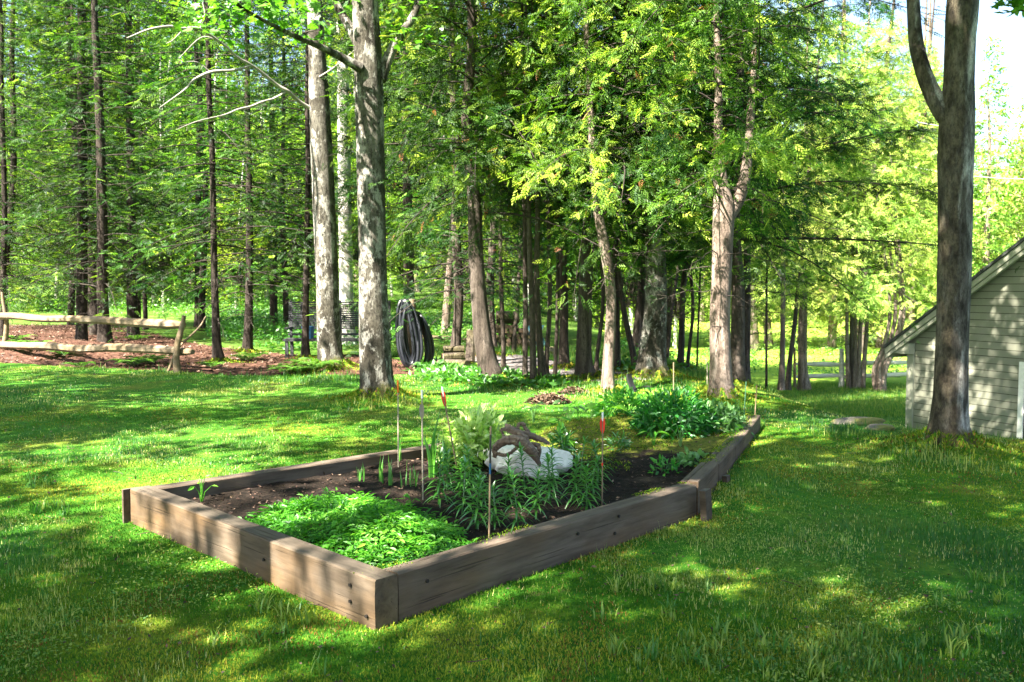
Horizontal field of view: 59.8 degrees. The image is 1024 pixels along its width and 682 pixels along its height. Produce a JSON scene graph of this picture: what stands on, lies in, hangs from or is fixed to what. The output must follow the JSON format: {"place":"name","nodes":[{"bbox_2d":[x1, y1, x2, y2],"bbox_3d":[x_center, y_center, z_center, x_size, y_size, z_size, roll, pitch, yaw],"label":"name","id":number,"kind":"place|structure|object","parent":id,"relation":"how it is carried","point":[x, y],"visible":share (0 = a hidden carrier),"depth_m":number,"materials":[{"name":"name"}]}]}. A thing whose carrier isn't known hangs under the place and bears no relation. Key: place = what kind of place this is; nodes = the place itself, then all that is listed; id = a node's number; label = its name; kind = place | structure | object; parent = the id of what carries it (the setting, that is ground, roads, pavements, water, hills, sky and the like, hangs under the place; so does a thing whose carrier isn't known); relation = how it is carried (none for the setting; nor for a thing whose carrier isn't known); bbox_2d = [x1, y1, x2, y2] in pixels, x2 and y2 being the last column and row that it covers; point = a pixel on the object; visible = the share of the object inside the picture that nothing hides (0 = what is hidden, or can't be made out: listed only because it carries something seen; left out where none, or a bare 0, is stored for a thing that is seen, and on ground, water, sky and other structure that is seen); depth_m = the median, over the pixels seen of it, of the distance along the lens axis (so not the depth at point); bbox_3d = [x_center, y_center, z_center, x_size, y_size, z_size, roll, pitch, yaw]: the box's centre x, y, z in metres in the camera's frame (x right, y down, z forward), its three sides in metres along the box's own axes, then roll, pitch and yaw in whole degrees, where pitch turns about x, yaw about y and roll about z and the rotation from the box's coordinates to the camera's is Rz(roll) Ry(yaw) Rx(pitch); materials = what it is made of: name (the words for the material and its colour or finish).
{"place":"outdoors","nodes":[
{"label":"outdoors","id":0,"kind":"place"},
{"bbox_2d":[0,256,1023,681],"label":"ground","id":1,"kind":"structure","parent":0,"point":[148,388],"depth_m":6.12,"materials":[{"name":"plant"}]},
{"bbox_2d":[0,4,72,314],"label":"conifer tree","id":2,"kind":"object","parent":1,"relation":"on","point":[29,250],"visible":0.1,"depth_m":33.81,"materials":[{"name":"green plant"}]},
{"bbox_2d":[0,0,118,338],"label":"conifer tree","id":3,"kind":"object","parent":1,"relation":"on","point":[4,183],"visible":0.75,"depth_m":24.82,"materials":[{"name":"green plant"}]},
{"bbox_2d":[0,0,122,304],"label":"conifer tree","id":4,"kind":"object","parent":1,"relation":"on","point":[13,161],"visible":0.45,"depth_m":27.90,"materials":[{"name":"green plant"}]},
{"bbox_2d":[9,6,120,324],"bbox_3d":[-17.866,-10.167,37.387,5.293,19.416,5.719,2,2,-19],"label":"conifer tree","id":5,"kind":"object","parent":1,"relation":"on","point":[70,308],"visible":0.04,"depth_m":37.61,"materials":[{"name":"green plant"}]},
{"bbox_2d":[6,0,180,322],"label":"conifer tree","id":6,"kind":"object","parent":1,"relation":"on","point":[62,183],"visible":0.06,"depth_m":35.24,"materials":[{"name":"green plant"}]},
{"bbox_2d":[0,4,193,334],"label":"conifer tree","id":7,"kind":"object","parent":1,"relation":"on","point":[93,327],"visible":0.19,"depth_m":29.23,"materials":[{"name":"green plant"}]},
{"bbox_2d":[0,292,194,372],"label":"split rail fence","id":8,"kind":"object","parent":1,"relation":"on","point":[176,350],"visible":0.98,"depth_m":18.04,"materials":[{"name":"wood"}]},
{"bbox_2d":[0,1,197,302],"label":"conifer tree","id":9,"kind":"object","parent":1,"relation":"on","point":[41,52],"visible":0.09,"depth_m":33.86,"materials":[{"name":"green plant"}]},
{"bbox_2d":[0,0,200,340],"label":"conifer tree","id":10,"kind":"object","parent":1,"relation":"on","point":[82,305],"visible":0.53,"depth_m":26.12,"materials":[{"name":"green plant"}]},
{"bbox_2d":[0,2,206,330],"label":"conifer tree","id":11,"kind":"object","parent":1,"relation":"on","point":[18,161],"visible":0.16,"depth_m":32.11,"materials":[{"name":"green plant"}]},
{"bbox_2d":[0,0,230,343],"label":"conifer tree","id":12,"kind":"object","parent":1,"relation":"on","point":[104,332],"visible":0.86,"depth_m":24.10,"materials":[{"name":"green plant"}]},
{"bbox_2d":[16,0,224,337],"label":"conifer tree","id":13,"kind":"object","parent":1,"relation":"on","point":[132,300],"visible":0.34,"depth_m":27.52,"materials":[{"name":"green plant"}]},
{"bbox_2d":[59,0,195,317],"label":"conifer tree","id":14,"kind":"object","parent":1,"relation":"on","point":[139,304],"visible":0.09,"depth_m":35.73,"materials":[{"name":"green plant"}]},
{"bbox_2d":[4,0,274,292],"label":"leafy tree","id":15,"kind":"object","parent":1,"relation":"on","point":[204,59],"visible":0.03,"depth_m":65.02,"materials":[{"name":"green plant"}]},
{"bbox_2d":[56,0,226,329],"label":"conifer tree","id":16,"kind":"object","parent":1,"relation":"on","point":[145,309],"visible":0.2,"depth_m":31.72,"materials":[{"name":"green plant"}]},
{"bbox_2d":[109,14,241,309],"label":"young tree","id":17,"kind":"object","parent":1,"relation":"on","point":[162,299],"visible":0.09,"depth_m":49.41,"materials":[{"name":"green plant"}]},
{"bbox_2d":[120,0,258,327],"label":"conifer tree","id":18,"kind":"object","parent":1,"relation":"on","point":[195,325],"visible":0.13,"depth_m":35.48,"materials":[{"name":"green plant"}]},
{"bbox_2d":[104,0,301,330],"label":"conifer tree","id":19,"kind":"object","parent":1,"relation":"on","point":[202,292],"visible":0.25,"depth_m":32.96,"materials":[{"name":"green plant"}]},
{"bbox_2d":[84,0,345,362],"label":"conifer tree","id":20,"kind":"object","parent":1,"relation":"on","point":[217,350],"visible":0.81,"depth_m":18.48,"materials":[{"name":"green plant"}]},
{"bbox_2d":[161,20,289,299],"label":"young tree","id":21,"kind":"object","parent":1,"relation":"on","point":[223,174],"visible":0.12,"depth_m":53.63,"materials":[{"name":"green plant"}]},
{"bbox_2d":[98,0,355,351],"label":"conifer tree","id":22,"kind":"object","parent":1,"relation":"on","point":[247,342],"visible":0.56,"depth_m":21.49,"materials":[{"name":"green plant"}]},
{"bbox_2d":[176,152,289,313],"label":"young tree","id":23,"kind":"object","parent":1,"relation":"on","point":[226,250],"visible":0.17,"depth_m":46.77,"materials":[{"name":"green plant"}]},
{"bbox_2d":[127,0,353,367],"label":"maple tree","id":24,"kind":"object","parent":1,"relation":"on","point":[329,344],"visible":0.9,"depth_m":16.30,"materials":[{"name":"grey plant"}]},
{"bbox_2d":[155,0,357,327],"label":"conifer tree","id":25,"kind":"object","parent":1,"relation":"on","point":[273,309],"visible":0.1,"depth_m":35.12,"materials":[{"name":"green plant"}]},
{"bbox_2d":[169,0,358,331],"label":"conifer tree","id":26,"kind":"object","parent":1,"relation":"on","point":[285,300],"visible":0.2,"depth_m":31.25,"materials":[{"name":"green plant"}]},
{"bbox_2d":[183,0,396,358],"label":"conifer tree","id":27,"kind":"object","parent":1,"relation":"on","point":[305,347],"visible":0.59,"depth_m":19.44,"materials":[{"name":"green plant"}]},
{"bbox_2d":[223,2,358,320],"bbox_3d":[-7.843,-9.958,33.367,5.654,19.442,5.284,0,2,-31],"label":"conifer tree","id":28,"kind":"object","parent":1,"relation":"on","point":[329,63],"visible":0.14,"depth_m":33.31,"materials":[{"name":"green plant"}]},
{"bbox_2d":[229,85,358,303],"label":"young tree","id":29,"kind":"object","parent":1,"relation":"on","point":[297,208],"visible":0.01,"depth_m":48.58,"materials":[{"name":"green plant"}]},
{"bbox_2d":[169,0,460,397],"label":"maple tree","id":30,"kind":"object","parent":1,"relation":"on","point":[369,65],"visible":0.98,"depth_m":12.13,"materials":[{"name":"grey plant"}]},
{"bbox_2d":[242,0,429,344],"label":"maple tree","id":31,"kind":"object","parent":1,"relation":"on","point":[346,276],"visible":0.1,"depth_m":24.72,"materials":[{"name":"grey plant"}]},
{"bbox_2d":[283,300,391,357],"bbox_3d":[-3.986,-0.227,20.408,2.400,1.406,0.570,0,3,0],"label":"garden bench","id":32,"kind":"object","parent":1,"relation":"on","point":[295,308],"visible":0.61,"depth_m":20.60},
{"bbox_2d":[276,80,421,303],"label":"young tree","id":33,"kind":"object","parent":1,"relation":"on","point":[386,202],"visible":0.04,"depth_m":47.56,"materials":[{"name":"green plant"}]},
{"bbox_2d":[254,4,468,297],"bbox_3d":[-4.718,-13.584,33.107,9.229,26.949,7.591,9,10,35],"label":"conifer tree","id":34,"kind":"object","parent":1,"relation":"on","point":[357,253],"visible":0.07,"depth_m":34.10,"materials":[{"name":"green plant"}]},
{"bbox_2d":[271,0,527,335],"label":"cedar tree","id":35,"kind":"object","parent":1,"relation":"on","point":[405,201],"visible":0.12,"depth_m":22.64,"materials":[{"name":"green plant"}]},
{"bbox_2d":[408,299,415,355],"bbox_3d":[-1.976,-0.049,17.628,0.158,1.562,0.145,0,3,0],"label":"post","id":36,"kind":"object","parent":1,"relation":"on","point":[409,336],"visible":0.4,"depth_m":17.57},
{"bbox_2d":[395,299,434,367],"bbox_3d":[-1.917,-0.144,17.573,0.746,1.381,0.500,0,3,0],"label":"pipe coil","id":37,"kind":"object","parent":36,"relation":"hanging from","point":[418,326],"visible":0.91,"depth_m":17.41,"materials":[{"name":"plastic"}]},
{"bbox_2d":[122,415,759,630],"bbox_3d":[0.583,1.075,7.273,6.336,0.309,2.770,-3,5,-44],"label":"raised garden bed","id":38,"kind":"object","parent":1,"relation":"on","point":[371,597],"visible":0.79,"depth_m":5.11,"materials":[{"name":"wood"}]},
{"bbox_2d":[352,0,541,333],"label":"cedar tree","id":39,"kind":"object","parent":1,"relation":"on","point":[445,319],"visible":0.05,"depth_m":29.96,"materials":[{"name":"green plant"}]},
{"bbox_2d":[8,288,906,388],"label":"undergrowth","id":40,"kind":"object","parent":1,"relation":"on","point":[458,370],"visible":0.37,"depth_m":28.89,"materials":[{"name":"plant"}]},
{"bbox_2d":[189,413,731,567],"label":"soil","id":41,"kind":"structure","parent":1,"relation":"on","point":[246,502],"depth_m":6.63,"materials":[{"name":"soil"}]},
{"bbox_2d":[238,487,477,568],"bbox_3d":[-0.951,1.081,5.411,1.809,0.293,1.232,3,5,43],"label":"ground cover","id":42,"kind":"object","parent":41,"relation":"on","point":[359,509],"visible":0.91,"depth_m":5.24,"materials":[{"name":"plant"}]},
{"bbox_2d":[421,446,456,506],"bbox_3d":[-0.499,0.929,6.020,0.266,0.428,0.245,2,4,28],"label":"lily plant","id":43,"kind":"object","parent":41,"relation":"on","point":[438,491],"visible":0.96,"depth_m":6.02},
{"bbox_2d":[443,455,481,518],"bbox_3d":[-0.319,0.950,5.786,0.264,0.424,0.291,6,-1,-7],"label":"lily plant","id":44,"kind":"object","parent":41,"relation":"on","point":[465,461],"visible":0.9,"depth_m":5.79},
{"bbox_2d":[435,402,509,469],"bbox_3d":[-0.289,0.792,7.374,0.741,0.596,0.722,0,3,0],"label":"shrub","id":45,"kind":"object","parent":41,"relation":"on","point":[470,428],"visible":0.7,"depth_m":7.25,"materials":[{"name":"plant"}]},
{"bbox_2d":[455,474,496,528],"bbox_3d":[-0.214,1.003,5.462,0.276,0.395,0.273,0,10,-15],"label":"lily plant","id":46,"kind":"object","parent":41,"relation":"on","point":[480,481],"visible":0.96,"depth_m":5.45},
{"bbox_2d":[499,466,537,530],"bbox_3d":[0.025,0.967,5.460,0.257,0.402,0.238,-6,5,-29],"label":"lily plant","id":47,"kind":"object","parent":41,"relation":"on","point":[511,475],"visible":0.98,"depth_m":5.46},
{"bbox_2d":[484,445,572,478],"bbox_3d":[0.131,0.959,7.015,0.689,0.298,0.437,5,4,8],"label":"rock","id":48,"kind":"object","parent":41,"relation":"on","point":[497,462],"visible":0.52,"depth_m":6.90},
{"bbox_2d":[492,422,549,465],"bbox_3d":[0.069,0.780,6.699,0.447,0.327,0.224,0,3,0],"label":"driftwood","id":49,"kind":"object","parent":48,"relation":"on","point":[523,437],"visible":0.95,"depth_m":6.66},
{"bbox_2d":[532,452,568,506],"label":"lily plant","id":50,"kind":"object","parent":41,"relation":"on","point":[548,459],"visible":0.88,"depth_m":6.08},
{"bbox_2d":[546,421,579,454],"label":"herb clump","id":51,"kind":"object","parent":41,"relation":"on","point":[556,439],"visible":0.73,"depth_m":7.77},
{"bbox_2d":[554,452,590,508],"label":"lily plant","id":52,"kind":"object","parent":41,"relation":"on","point":[578,457],"visible":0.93,"depth_m":6.03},
{"bbox_2d":[569,463,603,509],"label":"lily plant","id":53,"kind":"object","parent":41,"relation":"on","point":[587,501],"visible":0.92,"depth_m":5.87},
{"bbox_2d":[590,385,649,416],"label":"herb clump","id":54,"kind":"object","parent":41,"relation":"on","point":[617,396],"visible":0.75,"depth_m":9.91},
{"bbox_2d":[628,384,724,439],"bbox_3d":[1.595,0.694,8.726,1.000,0.560,0.981,0,3,0],"label":"herb clump","id":55,"kind":"object","parent":41,"relation":"on","point":[667,410],"visible":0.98,"depth_m":8.57,"materials":[{"name":"plant"}]},
{"bbox_2d":[671,446,708,466],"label":"herb clump","id":56,"kind":"object","parent":41,"relation":"on","point":[682,458],"visible":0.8,"depth_m":7.33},
{"bbox_2d":[684,397,754,436],"bbox_3d":[2.050,0.758,8.929,0.724,0.408,0.790,0,3,0],"label":"herb clump","id":57,"kind":"object","parent":41,"relation":"on","point":[728,414],"visible":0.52,"depth_m":8.75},
{"bbox_2d":[306,0,619,358],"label":"cedar tree","id":58,"kind":"object","parent":1,"relation":"on","point":[457,263],"visible":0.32,"depth_m":17.72,"materials":[{"name":"green plant"}]},
{"bbox_2d":[386,0,607,345],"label":"cedar tree","id":59,"kind":"object","parent":1,"relation":"on","point":[490,280],"visible":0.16,"depth_m":20.77,"materials":[{"name":"green plant"}]},
{"bbox_2d":[498,4,509,369],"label":"cedar tree","id":60,"kind":"object","parent":1,"relation":"on","point":[503,348],"visible":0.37,"depth_m":17.43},
{"bbox_2d":[315,0,695,379],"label":"cedar tree","id":61,"kind":"object","parent":1,"relation":"on","point":[487,359],"visible":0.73,"depth_m":14.16,"materials":[{"name":"green plant"}]},
{"bbox_2d":[11,66,1009,321],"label":"trees","id":62,"kind":"object","parent":1,"relation":"on","point":[353,266],"depth_m":91.73,"materials":[{"name":"green plant"}]},
{"bbox_2d":[0,347,1023,681],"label":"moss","id":63,"kind":"object","parent":1,"relation":"on","point":[962,443],"visible":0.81,"depth_m":4.55,"materials":[{"name":"plant"}]},
{"bbox_2d":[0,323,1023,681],"bbox_3d":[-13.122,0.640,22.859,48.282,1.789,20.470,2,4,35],"label":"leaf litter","id":64,"kind":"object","parent":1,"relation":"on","point":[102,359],"visible":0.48,"depth_m":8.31,"materials":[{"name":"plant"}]},
{"bbox_2d":[520,1,527,377],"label":"cedar tree","id":65,"kind":"object","parent":1,"relation":"on","point":[525,332],"visible":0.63,"depth_m":14.76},
{"bbox_2d":[409,0,664,379],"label":"cedar tree","id":66,"kind":"object","parent":1,"relation":"on","point":[500,97],"visible":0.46,"depth_m":14.04,"materials":[{"name":"plant"}]},
{"bbox_2d":[531,1,545,376],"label":"cedar tree","id":67,"kind":"object","parent":1,"relation":"on","point":[540,353],"visible":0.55,"depth_m":14.76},
{"bbox_2d":[544,0,551,375],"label":"cedar tree","id":68,"kind":"object","parent":1,"relation":"on","point":[548,334],"visible":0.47,"depth_m":15.05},
{"bbox_2d":[524,392,571,404],"bbox_3d":[0.494,0.799,12.343,0.706,0.212,0.571,0,3,0],"label":"leaf mound","id":69,"kind":"object","parent":1,"relation":"on","point":[550,398],"visible":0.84,"depth_m":12.23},
{"bbox_2d":[553,85,561,374],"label":"cedar tree","id":70,"kind":"object","parent":1,"relation":"on","point":[555,365],"visible":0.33,"depth_m":16.15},
{"bbox_2d":[409,0,707,368],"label":"cedar tree","id":71,"kind":"object","parent":1,"relation":"on","point":[563,354],"visible":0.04,"depth_m":17.45,"materials":[{"name":"green plant"}]},
{"bbox_2d":[409,0,762,379],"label":"cedar tree","id":72,"kind":"object","parent":1,"relation":"on","point":[583,362],"visible":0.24,"depth_m":14.54,"materials":[{"name":"green plant"}]},
{"bbox_2d":[594,71,607,369],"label":"cedar tree","id":73,"kind":"object","parent":1,"relation":"on","point":[596,362],"visible":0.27,"depth_m":17.02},
{"bbox_2d":[465,0,755,393],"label":"cedar tree","id":74,"kind":"object","parent":1,"relation":"on","point":[607,375],"visible":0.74,"depth_m":12.95,"materials":[{"name":"green plant"}]},
{"bbox_2d":[595,27,636,370],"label":"cedar tree","id":75,"kind":"object","parent":1,"relation":"on","point":[632,350],"visible":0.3,"depth_m":17.19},
{"bbox_2d":[541,223,695,338],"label":"young tree","id":76,"kind":"object","parent":1,"relation":"on","point":[630,314],"visible":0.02,"depth_m":48.20,"materials":[{"name":"green plant"}]},
{"bbox_2d":[487,0,762,369],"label":"cedar tree","id":77,"kind":"object","parent":1,"relation":"on","point":[617,353],"visible":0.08,"depth_m":16.61,"materials":[{"name":"green plant"}]},
{"bbox_2d":[570,51,723,346],"bbox_3d":[5.967,-6.806,31.994,6.635,15.852,5.924,-2,4,-36],"label":"cedar tree","id":78,"kind":"object","parent":1,"relation":"on","point":[669,292],"visible":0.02,"depth_m":32.12,"materials":[{"name":"green plant"}]},
{"bbox_2d":[542,6,761,351],"bbox_3d":[3.850,-7.307,23.195,5.948,15.740,6.728,-3,4,-38],"label":"cedar tree","id":79,"kind":"object","parent":1,"relation":"on","point":[637,330],"visible":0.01,"depth_m":23.89,"materials":[{"name":"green plant"}]},
{"bbox_2d":[598,213,712,348],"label":"young tree","id":80,"kind":"object","parent":1,"relation":"on","point":[675,337],"visible":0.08,"depth_m":48.63,"materials":[{"name":"green plant"}]},
{"bbox_2d":[472,0,843,377],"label":"old tree","id":81,"kind":"object","parent":1,"relation":"on","point":[652,352],"visible":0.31,"depth_m":14.79,"materials":[{"name":"plant"}]},
{"bbox_2d":[552,1,825,367],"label":"cedar tree","id":82,"kind":"object","parent":1,"relation":"on","point":[681,342],"visible":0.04,"depth_m":18.98,"materials":[{"name":"green plant"}]},
{"bbox_2d":[563,0,889,397],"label":"cedar tree","id":83,"kind":"object","parent":1,"relation":"on","point":[726,208],"visible":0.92,"depth_m":12.36,"materials":[{"name":"green plant"}]},
{"bbox_2d":[485,0,1019,384],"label":"cedar tree","id":84,"kind":"object","parent":1,"relation":"on","point":[738,288],"visible":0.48,"depth_m":14.04,"materials":[{"name":"green plant"}]},
{"bbox_2d":[677,71,831,353],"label":"cedar tree","id":85,"kind":"object","parent":1,"relation":"on","point":[752,339],"visible":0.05,"depth_m":47.56,"materials":[{"name":"green plant"}]},
{"bbox_2d":[612,0,918,380],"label":"cedar tree","id":86,"kind":"object","parent":1,"relation":"on","point":[809,85],"visible":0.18,"depth_m":15.94,"materials":[{"name":"green plant"}]},
{"bbox_2d":[687,55,843,346],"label":"cedar tree","id":87,"kind":"object","parent":1,"relation":"on","point":[770,333],"visible":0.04,"depth_m":50.63,"materials":[{"name":"green plant"}]},
{"bbox_2d":[695,0,876,389],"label":"cedar tree","id":88,"kind":"object","parent":1,"relation":"on","point":[781,376],"visible":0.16,"depth_m":26.16,"materials":[{"name":"green plant"}]},
{"bbox_2d":[785,2,823,389],"bbox_3d":[8.822,-4.888,26.752,1.064,12.776,0.219,0,3,0],"label":"cedar tree","id":89,"kind":"object","parent":1,"relation":"on","point":[789,366],"visible":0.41,"depth_m":26.98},
{"bbox_2d":[704,0,914,389],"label":"cedar tree","id":90,"kind":"object","parent":1,"relation":"on","point":[803,382],"visible":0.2,"depth_m":28.31,"materials":[{"name":"green plant"}]},
{"bbox_2d":[757,1,920,348],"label":"cedar tree","id":91,"kind":"object","parent":1,"relation":"on","point":[831,344],"visible":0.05,"depth_m":48.32,"materials":[{"name":"green plant"}]},
{"bbox_2d":[751,11,937,388],"bbox_3d":[11.569,-4.479,29.268,6.963,12.375,7.228,0,3,0],"label":"cedar tree","id":92,"kind":"object","parent":1,"relation":"on","point":[855,371],"visible":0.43,"depth_m":28.78,"materials":[{"name":"green plant"}]},
{"bbox_2d":[793,347,906,387],"bbox_3d":[11.424,0.941,29.881,4.000,1.460,0.248,0,3,0],"label":"rail fence","id":93,"kind":"object","parent":1,"relation":"on","point":[841,365],"visible":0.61,"depth_m":29.83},
{"bbox_2d":[785,1,937,346],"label":"cedar tree","id":94,"kind":"object","parent":1,"relation":"on","point":[867,40],"visible":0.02,"depth_m":53.22,"materials":[{"name":"green plant"}]},
{"bbox_2d":[785,0,975,353],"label":"cedar tree","id":95,"kind":"object","parent":1,"relation":"on","point":[889,40],"visible":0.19,"depth_m":44.77,"materials":[{"name":"plant"}]},
{"bbox_2d":[780,12,993,390],"bbox_3d":[12.102,-4.339,28.698,6.445,12.172,5.923,0,3,0],"label":"cedar tree","id":96,"kind":"object","parent":1,"relation":"on","point":[881,365],"visible":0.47,"depth_m":28.46,"materials":[{"name":"green plant"}]},
{"bbox_2d":[840,15,937,347],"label":"cedar tree","id":97,"kind":"object","parent":1,"relation":"on","point":[880,339],"visible":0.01,"depth_m":49.27,"materials":[{"name":"green plant"}]},
{"bbox_2d":[841,0,999,344],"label":"cedar tree","id":98,"kind":"object","parent":1,"relation":"on","point":[909,311],"visible":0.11,"depth_m":45.57,"materials":[{"name":"green plant"}]},
{"bbox_2d":[883,237,1023,438],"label":"house","id":99,"kind":"structure","parent":1,"relation":"on","point":[996,366],"depth_m":13.60,"materials":[{"name":"wood"}]},
{"bbox_2d":[1017,362,1023,438],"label":"door","id":100,"kind":"structure","parent":99,"relation":"in","point":[1020,412],"depth_m":13.10,"materials":[{"name":"white wood"}]},
{"bbox_2d":[894,36,1023,334],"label":"conifer tree","id":101,"kind":"object","parent":1,"relation":"on","point":[985,216],"visible":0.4,"depth_m":44.13,"materials":[{"name":"plant"}]},
{"bbox_2d":[906,0,1023,447],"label":"maple tree","id":102,"kind":"object","parent":1,"relation":"on","point":[951,105],"visible":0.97,"depth_m":8.45,"materials":[{"name":"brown plant"}]},
{"bbox_2d":[973,124,1023,269],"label":"conifer tree","id":103,"kind":"object","parent":1,"relation":"on","point":[1021,209],"visible":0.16,"depth_m":46.80,"materials":[{"name":"plant"}]},
{"bbox_2d":[974,98,1023,266],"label":"conifer tree","id":104,"kind":"object","parent":1,"relation":"on","point":[1007,151],"visible":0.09,"depth_m":53.14,"materials":[{"name":"plant"}]},
{"bbox_2d":[2,0,1023,255],"label":"sky","id":105,"kind":"structure","parent":0,"point":[1010,29],"materials":[{"name":"white"}]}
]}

